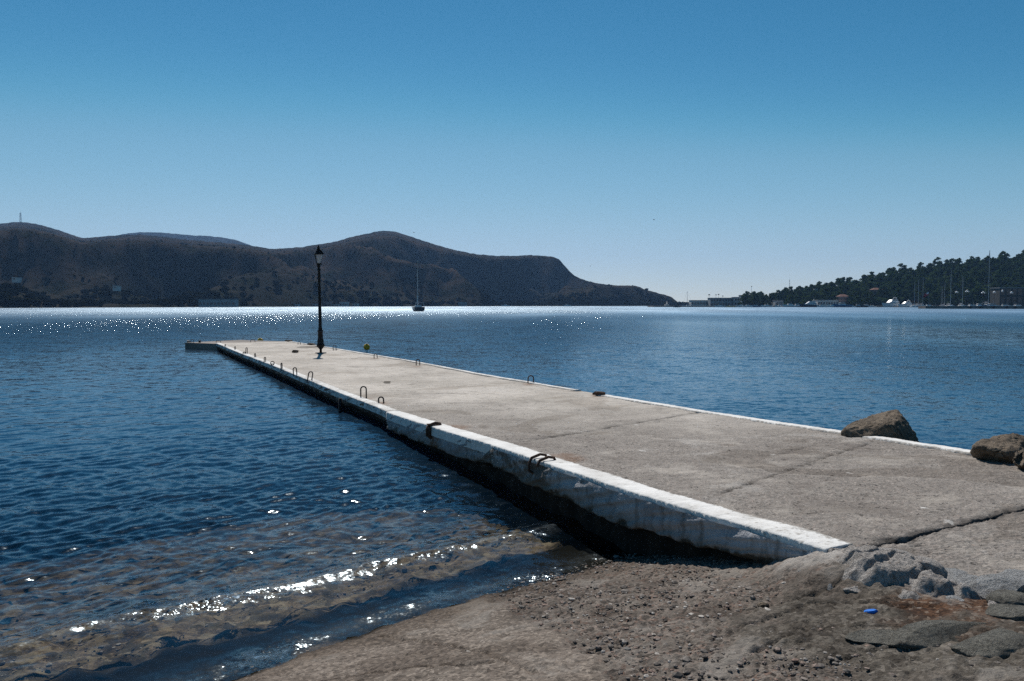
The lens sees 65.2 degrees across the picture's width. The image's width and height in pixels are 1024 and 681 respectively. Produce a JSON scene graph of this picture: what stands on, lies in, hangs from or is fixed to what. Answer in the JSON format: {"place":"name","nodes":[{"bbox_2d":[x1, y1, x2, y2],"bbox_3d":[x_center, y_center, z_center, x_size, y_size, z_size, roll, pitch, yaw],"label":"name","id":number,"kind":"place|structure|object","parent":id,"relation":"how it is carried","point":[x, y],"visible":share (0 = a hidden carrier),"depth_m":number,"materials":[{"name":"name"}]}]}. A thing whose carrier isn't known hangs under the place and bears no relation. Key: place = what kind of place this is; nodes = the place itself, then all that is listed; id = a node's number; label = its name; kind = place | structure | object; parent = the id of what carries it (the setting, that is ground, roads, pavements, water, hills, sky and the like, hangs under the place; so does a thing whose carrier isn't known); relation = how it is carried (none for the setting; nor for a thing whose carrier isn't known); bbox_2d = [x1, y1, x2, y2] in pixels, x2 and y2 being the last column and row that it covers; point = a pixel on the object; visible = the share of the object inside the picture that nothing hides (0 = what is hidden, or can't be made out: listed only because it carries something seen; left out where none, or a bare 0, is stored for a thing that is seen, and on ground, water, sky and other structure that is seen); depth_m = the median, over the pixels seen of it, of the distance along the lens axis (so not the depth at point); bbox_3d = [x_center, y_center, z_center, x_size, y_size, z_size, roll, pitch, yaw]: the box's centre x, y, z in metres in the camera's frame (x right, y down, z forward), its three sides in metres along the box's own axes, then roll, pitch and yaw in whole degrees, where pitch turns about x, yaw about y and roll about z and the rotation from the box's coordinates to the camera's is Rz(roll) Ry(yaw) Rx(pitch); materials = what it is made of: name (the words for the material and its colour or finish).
{"place":"outdoors","nodes":[
{"label":"outdoors","id":0,"kind":"place"},
{"bbox_2d":[121,232,248,244],"bbox_3d":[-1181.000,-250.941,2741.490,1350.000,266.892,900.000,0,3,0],"label":"ridge","id":1,"kind":"structure","parent":0,"point":[205,238],"depth_m":2848.91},
{"bbox_2d":[0,222,678,307],"bbox_3d":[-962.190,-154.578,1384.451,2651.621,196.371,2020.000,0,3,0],"label":"hills","id":2,"kind":"structure","parent":0,"point":[168,267],"depth_m":809.41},
{"bbox_2d":[12,277,21,282],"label":"shore house","id":3,"kind":"structure","parent":2,"relation":"on","point":[16,279],"depth_m":658.52,"materials":[{"name":"paint"}]},
{"bbox_2d":[113,286,120,290],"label":"shore house","id":4,"kind":"structure","parent":2,"relation":"on","point":[116,288],"depth_m":639.38,"materials":[{"name":"paint"}]},
{"bbox_2d":[198,299,237,306],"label":"shore house","id":5,"kind":"structure","parent":2,"relation":"on","point":[217,302],"depth_m":589.31,"materials":[{"name":"grey paint"}]},
{"bbox_2d":[321,301,332,306],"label":"shore house","id":6,"kind":"structure","parent":2,"relation":"on","point":[328,303],"depth_m":734.17,"materials":[{"name":"grey paint"}]},
{"bbox_2d":[339,302,348,306],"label":"shore house","id":7,"kind":"structure","parent":2,"relation":"on","point":[344,304],"depth_m":744.25,"materials":[{"name":"paint"}]},
{"bbox_2d":[0,227,688,307],"bbox_3d":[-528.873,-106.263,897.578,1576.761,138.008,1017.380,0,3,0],"label":"scrub","id":8,"kind":"object","parent":2,"relation":"on","point":[36,298],"visible":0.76,"depth_m":714.44,"materials":[{"name":"green plant"}]},
{"bbox_2d":[458,302,466,305],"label":"shore house","id":9,"kind":"structure","parent":2,"relation":"on","point":[462,303],"depth_m":879.06,"materials":[{"name":"grey paint"}]},
{"bbox_2d":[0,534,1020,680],"bbox_3d":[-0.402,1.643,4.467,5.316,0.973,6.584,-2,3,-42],"label":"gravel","id":10,"kind":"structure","parent":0,"point":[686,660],"depth_m":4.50,"materials":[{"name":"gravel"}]},
{"bbox_2d":[0,461,1023,680],"bbox_3d":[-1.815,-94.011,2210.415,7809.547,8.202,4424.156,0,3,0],"label":"ground","id":11,"kind":"structure","parent":0,"point":[354,633],"depth_m":5.30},
{"bbox_2d":[185,340,1023,563],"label":"pier","id":12,"kind":"structure","parent":11,"relation":"on","point":[628,475],"depth_m":8.11,"materials":[{"name":"concrete"}]},
{"bbox_2d":[314,244,325,352],"bbox_3d":[-6.705,-1.455,27.880,0.400,3.790,0.400,-2,3,-20],"label":"street lamp","id":13,"kind":"object","parent":12,"relation":"on","point":[320,340],"visible":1,"depth_m":27.84,"materials":[{"name":"black metal"}]},
{"bbox_2d":[426,421,441,438],"bbox_3d":[-1.023,1.185,10.568,0.237,0.226,0.134,-1,3,-26],"label":"mooring hook","id":14,"kind":"object","parent":12,"relation":"attached to","point":[428,431],"visible":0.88,"depth_m":10.52,"materials":[{"name":"metal"}]},
{"bbox_2d":[528,453,546,473],"bbox_3d":[0.270,1.198,7.752,0.226,0.204,0.092,-1,3,-26],"label":"mooring hook","id":15,"kind":"object","parent":12,"relation":"attached to","point":[530,460],"visible":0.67,"depth_m":7.74,"materials":[{"name":"metal"}]},
{"bbox_2d":[536,456,555,466],"bbox_3d":[0.328,1.144,7.609,0.226,0.097,0.028,-1,3,-26],"label":"mooring hook","id":16,"kind":"object","parent":12,"relation":"attached to","point":[543,459],"visible":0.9,"depth_m":7.59,"materials":[{"name":"metal"}]},
{"bbox_2d":[592,391,605,394],"bbox_3d":[1.627,0.983,14.925,0.250,0.065,0.108,1,3,30],"label":"rebar lump","id":17,"kind":"object","parent":12,"relation":"on","point":[598,393],"visible":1,"depth_m":14.89,"materials":[{"name":"metal"}]},
{"bbox_2d":[841,409,918,441],"bbox_3d":[4.730,1.259,10.280,0.966,0.767,1.869,1,3,23],"label":"boulder","id":18,"kind":"object","parent":12,"relation":"on","point":[892,423],"visible":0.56,"depth_m":9.63,"materials":[{"name":"stone"}]},
{"bbox_2d":[970,433,1023,462],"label":"boulder","id":19,"kind":"object","parent":12,"relation":"on","point":[1004,448],"visible":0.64,"depth_m":7.72,"materials":[{"name":"stone"}]},
{"bbox_2d":[1013,449,1023,469],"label":"boulder","id":20,"kind":"object","parent":12,"relation":"on","point":[1018,460],"visible":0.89,"depth_m":7.23,"materials":[{"name":"stone"}]},
{"bbox_2d":[689,300,707,305],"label":"harbour building","id":21,"kind":"structure","parent":11,"relation":"on","point":[699,303],"depth_m":699.21,"materials":[{"name":"paint"}]},
{"bbox_2d":[707,298,733,305],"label":"harbour building","id":22,"kind":"structure","parent":11,"relation":"on","point":[722,301],"depth_m":689.19,"materials":[{"name":"grey paint"}]},
{"bbox_2d":[732,297,738,305],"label":"harbour building","id":23,"kind":"structure","parent":11,"relation":"on","point":[736,299],"depth_m":687.18,"materials":[{"name":"paint"}]},
{"bbox_2d":[757,602,768,607],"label":"stone","id":24,"kind":"object","parent":11,"relation":"on","point":[762,604],"visible":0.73,"depth_m":4.09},
{"bbox_2d":[843,586,860,592],"bbox_3d":[1.811,1.269,4.087,0.261,0.061,0.143,-1,3,-15],"label":"stone","id":25,"kind":"object","parent":11,"relation":"on","point":[854,589],"visible":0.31,"depth_m":4.05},
{"bbox_2d":[845,629,895,645],"bbox_3d":[1.609,1.293,3.450,0.334,0.052,0.178,0,3,0],"label":"stone","id":26,"kind":"object","parent":11,"relation":"on","point":[878,636],"visible":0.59,"depth_m":3.45,"materials":[{"name":"stone"}]},
{"bbox_2d":[864,609,877,613],"bbox_3d":[1.693,1.278,3.782,0.068,0.016,0.032,0,3,0],"label":"plastic scrap","id":27,"kind":"object","parent":11,"relation":"on","point":[872,611],"visible":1,"depth_m":3.77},
{"bbox_2d":[826,545,982,599],"bbox_3d":[1.990,1.270,4.221,0.723,0.302,1.088,-1,3,-29],"label":"rubble mound","id":28,"kind":"object","parent":11,"relation":"on","point":[869,565],"visible":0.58,"depth_m":4.08,"materials":[{"name":"stone"}]},
{"bbox_2d":[914,556,947,577],"bbox_3d":[2.201,1.238,4.245,0.212,0.183,0.217,1,3,28],"label":"stone","id":29,"kind":"object","parent":28,"relation":"on","point":[933,565],"visible":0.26,"depth_m":4.17,"materials":[{"name":"stone"}]},
{"bbox_2d":[946,595,964,600],"bbox_3d":[2.146,1.265,3.869,0.094,0.054,0.086,1,3,26],"label":"stone chip","id":30,"kind":"object","parent":28,"relation":"on","point":[953,597],"visible":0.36,"depth_m":3.86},
{"bbox_2d":[914,565,921,576],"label":"stone","id":31,"kind":"object","parent":11,"relation":"on","point":[917,570],"visible":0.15,"depth_m":4.08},
{"bbox_2d":[888,620,986,649],"bbox_3d":[1.845,1.268,3.452,0.553,0.101,0.192,-1,3,-18],"label":"stone","id":32,"kind":"object","parent":11,"relation":"on","point":[921,634],"visible":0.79,"depth_m":3.40,"materials":[{"name":"stone"}]},
{"bbox_2d":[945,568,967,581],"bbox_3d":[2.293,1.262,4.175,0.303,0.112,0.244,-3,4,-44],"label":"stone","id":33,"kind":"object","parent":11,"relation":"on","point":[953,574],"visible":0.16,"depth_m":4.17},
{"bbox_2d":[955,574,977,585],"bbox_3d":[2.352,1.255,4.059,0.223,0.118,0.206,-2,3,-40],"label":"stone","id":34,"kind":"object","parent":11,"relation":"on","point":[967,579],"visible":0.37,"depth_m":4.06,"materials":[{"name":"stone"}]},
{"bbox_2d":[950,627,1023,658],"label":"stone","id":35,"kind":"object","parent":11,"relation":"on","point":[1002,643],"visible":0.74,"depth_m":3.23,"materials":[{"name":"stone"}]},
{"bbox_2d":[970,574,1023,599],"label":"stone","id":36,"kind":"object","parent":11,"relation":"on","point":[983,586],"visible":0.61,"depth_m":3.96,"materials":[{"name":"stone"}]},
{"bbox_2d":[985,604,1023,620],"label":"stone","id":37,"kind":"object","parent":11,"relation":"on","point":[1011,612],"visible":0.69,"depth_m":3.61,"materials":[{"name":"stone"}]},
{"bbox_2d":[986,589,1023,605],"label":"stone","id":38,"kind":"object","parent":11,"relation":"on","point":[1003,596],"visible":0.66,"depth_m":3.78,"materials":[{"name":"stone"}]},
{"bbox_2d":[0,306,1023,666],"bbox_3d":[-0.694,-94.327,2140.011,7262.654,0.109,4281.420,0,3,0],"label":"sea water","id":39,"kind":"structure","parent":0,"point":[100,398],"depth_m":23.23,"materials":[{"name":"liquid"}]},
{"bbox_2d":[364,343,369,352],"bbox_3d":[-6.006,0.361,33.084,0.270,0.503,0.270,0,3,0],"label":"buoy","id":40,"kind":"object","parent":39,"relation":"on","point":[366,346],"visible":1,"depth_m":33.00,"materials":[{"name":"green plastic"}]},
{"bbox_2d":[412,261,424,310],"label":"sailing boat","id":41,"kind":"object","parent":39,"relation":"on","point":[417,307],"visible":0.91,"depth_m":238.59,"materials":[{"name":"white paint"}]},
{"bbox_2d":[647,306,761,306],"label":"breakwater","id":42,"kind":"object","parent":39,"relation":"in","point":[684,306],"visible":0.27,"depth_m":640.84,"materials":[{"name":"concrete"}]},
{"bbox_2d":[782,301,798,306],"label":"motorboat","id":43,"kind":"object","parent":39,"relation":"on","point":[790,304],"visible":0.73,"depth_m":606.08,"materials":[{"name":"white plastic"}]},
{"bbox_2d":[799,301,816,306],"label":"motor yacht","id":44,"kind":"object","parent":39,"relation":"on","point":[811,304],"visible":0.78,"depth_m":603.01,"materials":[{"name":"white paint"}]},
{"bbox_2d":[833,303,851,306],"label":"motorboat","id":45,"kind":"object","parent":39,"relation":"on","point":[840,305],"visible":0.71,"depth_m":597.72,"materials":[{"name":"blue paint"}]},
{"bbox_2d":[882,298,898,306],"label":"motor yacht","id":46,"kind":"object","parent":39,"relation":"on","point":[892,303],"visible":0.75,"depth_m":587.38,"materials":[{"name":"white plastic"}]},
{"bbox_2d":[898,300,911,306],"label":"motor yacht","id":47,"kind":"object","parent":39,"relation":"on","point":[906,304],"visible":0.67,"depth_m":585.91,"materials":[{"name":"white plastic"}]},
{"bbox_2d":[945,268,954,305],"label":"sailing boat","id":48,"kind":"object","parent":39,"relation":"on","point":[950,294],"visible":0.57,"depth_m":423.34,"materials":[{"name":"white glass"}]},
{"bbox_2d":[958,278,965,305],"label":"sailing boat","id":49,"kind":"object","parent":39,"relation":"on","point":[962,294],"visible":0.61,"depth_m":426.35,"materials":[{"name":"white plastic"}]},
{"bbox_2d":[918,306,1023,308],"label":"breakwater","id":50,"kind":"object","parent":39,"relation":"in","point":[964,307],"visible":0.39,"depth_m":370.87,"materials":[{"name":"stone"}]},
{"bbox_2d":[983,250,993,304],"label":"sailing boat","id":51,"kind":"object","parent":39,"relation":"on","point":[988,284],"visible":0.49,"depth_m":418.00,"materials":[{"name":"white paint"}]},
{"bbox_2d":[0,0,1023,301],"label":"sky","id":52,"kind":"structure","parent":0,"point":[767,144],"materials":[{"name":"blue"}]},
{"bbox_2d":[769,270,1023,305],"bbox_3d":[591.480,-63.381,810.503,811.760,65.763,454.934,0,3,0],"label":"pine hill ground","id":53,"kind":"structure","parent":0,"point":[900,302],"depth_m":626.56,"materials":[{"name":"soil"}]},
{"bbox_2d":[738,295,747,303],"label":"pine tree","id":54,"kind":"object","parent":53,"relation":"on","point":[744,297],"visible":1,"depth_m":654.12,"materials":[{"name":"green plant"}]},
{"bbox_2d":[746,291,759,304],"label":"pine tree","id":55,"kind":"object","parent":53,"relation":"on","point":[756,299],"visible":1,"depth_m":652.74,"materials":[{"name":"green plant"}]},
{"bbox_2d":[759,296,767,304],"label":"pine tree","id":56,"kind":"object","parent":53,"relation":"on","point":[763,299],"visible":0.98,"depth_m":658.78,"materials":[{"name":"green plant"}]},
{"bbox_2d":[767,293,774,305],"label":"pine tree","id":57,"kind":"object","parent":53,"relation":"on","point":[770,295],"visible":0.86,"depth_m":654.41,"materials":[{"name":"green plant"}]},
{"bbox_2d":[781,287,788,295],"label":"pine tree","id":58,"kind":"object","parent":53,"relation":"on","point":[783,290],"visible":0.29,"depth_m":683.37,"materials":[{"name":"green plant"}]},
{"bbox_2d":[785,294,794,303],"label":"pine tree","id":59,"kind":"object","parent":53,"relation":"on","point":[788,299],"visible":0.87,"depth_m":637.67,"materials":[{"name":"green plant"}]},
{"bbox_2d":[793,295,800,303],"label":"pine tree","id":60,"kind":"object","parent":53,"relation":"on","point":[797,298],"visible":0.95,"depth_m":635.74,"materials":[{"name":"green plant"}]},
{"bbox_2d":[795,286,803,295],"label":"umbrella pine","id":61,"kind":"object","parent":53,"relation":"on","point":[799,291],"visible":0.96,"depth_m":653.13,"materials":[{"name":"green plant"}]},
{"bbox_2d":[801,296,812,302],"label":"pine tree","id":62,"kind":"object","parent":53,"relation":"on","point":[808,299],"visible":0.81,"depth_m":633.84,"materials":[{"name":"green plant"}]},
{"bbox_2d":[808,290,819,299],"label":"pine tree","id":63,"kind":"object","parent":53,"relation":"on","point":[814,292],"visible":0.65,"depth_m":639.82,"materials":[{"name":"green plant"}]},
{"bbox_2d":[816,293,825,299],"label":"pine tree","id":64,"kind":"object","parent":53,"relation":"on","point":[821,295],"visible":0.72,"depth_m":636.12,"materials":[{"name":"green plant"}]},
{"bbox_2d":[819,286,831,296],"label":"pine tree","id":65,"kind":"object","parent":53,"relation":"on","point":[826,289],"visible":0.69,"depth_m":654.70,"materials":[{"name":"green plant"}]},
{"bbox_2d":[836,294,848,303],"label":"villa","id":66,"kind":"object","parent":53,"relation":"on","point":[842,298],"visible":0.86,"depth_m":631.22,"materials":[{"name":"orange paint"}]},
{"bbox_2d":[843,282,854,293],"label":"pine tree","id":67,"kind":"object","parent":53,"relation":"on","point":[846,287],"visible":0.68,"depth_m":666.65,"materials":[{"name":"green plant"}]},
{"bbox_2d":[846,295,855,304],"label":"pine tree","id":68,"kind":"object","parent":53,"relation":"on","point":[850,299],"visible":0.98,"depth_m":629.85,"materials":[{"name":"green plant"}]},
{"bbox_2d":[859,274,867,281],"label":"pine tree","id":69,"kind":"object","parent":53,"relation":"on","point":[863,276],"visible":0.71,"depth_m":715.34,"materials":[{"name":"green plant"}]},
{"bbox_2d":[861,291,871,303],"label":"pine tree","id":70,"kind":"object","parent":53,"relation":"on","point":[864,296],"visible":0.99,"depth_m":630.06,"materials":[{"name":"green plant"}]},
{"bbox_2d":[866,281,873,290],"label":"pine tree","id":71,"kind":"object","parent":53,"relation":"on","point":[868,285],"visible":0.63,"depth_m":668.48,"materials":[{"name":"green plant"}]},
{"bbox_2d":[868,292,877,300],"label":"pine tree","id":72,"kind":"object","parent":53,"relation":"on","point":[871,297],"visible":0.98,"depth_m":632.37,"materials":[{"name":"green plant"}]},
{"bbox_2d":[870,288,882,295],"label":"villa","id":73,"kind":"object","parent":53,"relation":"on","point":[875,290],"visible":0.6,"depth_m":648.94,"materials":[{"name":"orange paint"}]},
{"bbox_2d":[874,274,885,282],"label":"pine tree","id":74,"kind":"object","parent":53,"relation":"on","point":[879,276],"visible":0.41,"depth_m":692.11,"materials":[{"name":"green plant"}]},
{"bbox_2d":[876,284,889,296],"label":"pine tree","id":75,"kind":"object","parent":53,"relation":"on","point":[880,291],"visible":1,"depth_m":640.63,"materials":[{"name":"green plant"}]},
{"bbox_2d":[884,271,896,282],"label":"pine tree","id":76,"kind":"object","parent":53,"relation":"on","point":[888,277],"visible":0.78,"depth_m":689.31,"materials":[{"name":"green plant"}]},
{"bbox_2d":[888,293,901,299],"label":"pine tree","id":77,"kind":"object","parent":53,"relation":"on","point":[894,296],"visible":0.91,"depth_m":628.01,"materials":[{"name":"green plant"}]},
{"bbox_2d":[895,263,907,274],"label":"pine tree","id":78,"kind":"object","parent":53,"relation":"on","point":[903,268],"visible":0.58,"depth_m":721.73,"materials":[{"name":"green plant"}]},
{"bbox_2d":[783,258,1023,304],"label":"undergrowth","id":79,"kind":"object","parent":53,"relation":"on","point":[884,298],"visible":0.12,"depth_m":637.07,"materials":[{"name":"plant"}]},
{"bbox_2d":[902,289,911,298],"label":"pine tree","id":80,"kind":"object","parent":53,"relation":"on","point":[905,293],"visible":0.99,"depth_m":630.81,"materials":[{"name":"green plant"}]},
{"bbox_2d":[915,262,925,271],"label":"pine tree","id":81,"kind":"object","parent":53,"relation":"on","point":[919,266],"visible":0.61,"depth_m":721.04,"materials":[{"name":"green plant"}]},
{"bbox_2d":[918,291,926,300],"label":"pine tree","id":82,"kind":"object","parent":53,"relation":"on","point":[922,293],"visible":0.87,"depth_m":625.02,"materials":[{"name":"green plant"}]},
{"bbox_2d":[924,282,933,291],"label":"pine tree","id":83,"kind":"object","parent":53,"relation":"on","point":[928,287],"visible":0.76,"depth_m":645.35,"materials":[{"name":"green plant"}]},
{"bbox_2d":[924,295,933,303],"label":"pine tree","id":84,"kind":"object","parent":53,"relation":"on","point":[929,299],"visible":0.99,"depth_m":620.42,"materials":[{"name":"green plant"}]},
{"bbox_2d":[932,257,940,266],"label":"pine tree","id":85,"kind":"object","parent":53,"relation":"on","point":[935,262],"visible":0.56,"depth_m":737.05,"materials":[{"name":"green plant"}]},
{"bbox_2d":[942,262,952,268],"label":"pine tree","id":86,"kind":"object","parent":53,"relation":"on","point":[946,264],"visible":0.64,"depth_m":702.69,"materials":[{"name":"green plant"}]},
{"bbox_2d":[946,275,955,285],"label":"pine tree","id":87,"kind":"object","parent":53,"relation":"on","point":[949,281],"visible":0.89,"depth_m":655.74,"materials":[{"name":"green plant"}]},
{"bbox_2d":[949,284,960,293],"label":"pine tree","id":88,"kind":"object","parent":53,"relation":"on","point":[955,287],"visible":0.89,"depth_m":633.73,"materials":[{"name":"green plant"}]},
{"bbox_2d":[951,259,959,268],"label":"pine tree","id":89,"kind":"object","parent":53,"relation":"on","point":[956,261],"visible":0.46,"depth_m":716.42,"materials":[{"name":"green plant"}]},
{"bbox_2d":[958,280,967,289],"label":"pine tree","id":90,"kind":"object","parent":53,"relation":"on","point":[961,282],"visible":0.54,"depth_m":640.01,"materials":[{"name":"green plant"}]},
{"bbox_2d":[960,262,969,268],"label":"pine tree","id":91,"kind":"object","parent":53,"relation":"on","point":[966,266],"visible":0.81,"depth_m":710.03,"materials":[{"name":"green plant"}]},
{"bbox_2d":[963,292,971,302],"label":"pine tree","id":92,"kind":"object","parent":53,"relation":"on","point":[967,296],"visible":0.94,"depth_m":617.31,"materials":[{"name":"green plant"}]},
{"bbox_2d":[968,259,977,268],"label":"pine tree","id":93,"kind":"object","parent":53,"relation":"on","point":[973,264],"visible":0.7,"depth_m":707.22,"materials":[{"name":"green plant"}]},
{"bbox_2d":[972,287,983,298],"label":"pine tree","id":94,"kind":"object","parent":53,"relation":"on","point":[977,290],"visible":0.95,"depth_m":620.29,"materials":[{"name":"green plant"}]},
{"bbox_2d":[976,261,987,271],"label":"pine tree","id":95,"kind":"object","parent":53,"relation":"on","point":[981,264],"visible":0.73,"depth_m":693.94,"materials":[{"name":"green plant"}]},
{"bbox_2d":[981,289,989,297],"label":"pine tree","id":96,"kind":"object","parent":53,"relation":"on","point":[986,291],"visible":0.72,"depth_m":620.07,"materials":[{"name":"green plant"}]},
{"bbox_2d":[981,276,990,284],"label":"pine tree","id":97,"kind":"object","parent":53,"relation":"on","point":[986,280],"visible":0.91,"depth_m":647.68,"materials":[{"name":"green plant"}]},
{"bbox_2d":[986,257,1000,267],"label":"pine tree","id":98,"kind":"object","parent":53,"relation":"on","point":[992,259],"visible":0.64,"depth_m":701.33,"materials":[{"name":"green plant"}]},
{"bbox_2d":[990,288,1023,305],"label":"quay house","id":99,"kind":"structure","parent":53,"relation":"on","point":[1000,297],"depth_m":444.36,"materials":[{"name":"stone"}]},
{"bbox_2d":[1009,261,1020,268],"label":"pine tree","id":100,"kind":"object","parent":53,"relation":"on","point":[1016,263],"visible":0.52,"depth_m":692.02,"materials":[{"name":"green plant"}]},
{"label":"breakwater","id":101,"kind":"object","parent":53,"relation":"on","visible":0},
{"bbox_2d":[772,300,783,305],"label":"boathouse","id":102,"kind":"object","parent":101,"relation":"on","point":[777,302],"visible":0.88,"depth_m":637.26,"materials":[{"name":"grey paint"}]},
{"bbox_2d":[815,300,838,305],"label":"arcade building","id":103,"kind":"structure","parent":101,"relation":"on","point":[824,302],"depth_m":621.27,"materials":[{"name":"paint"}]},
{"bbox_2d":[875,510,1023,576],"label":"pavement","id":104,"kind":"structure","parent":0,"point":[990,546],"depth_m":4.68,"materials":[{"name":"concrete"}]},
{"bbox_2d":[878,547,908,553],"bbox_3d":[2.080,1.210,4.529,0.371,0.064,0.140,0,3,-4],"label":"stone","id":105,"kind":"object","parent":104,"relation":"on","point":[899,551],"visible":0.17,"depth_m":4.52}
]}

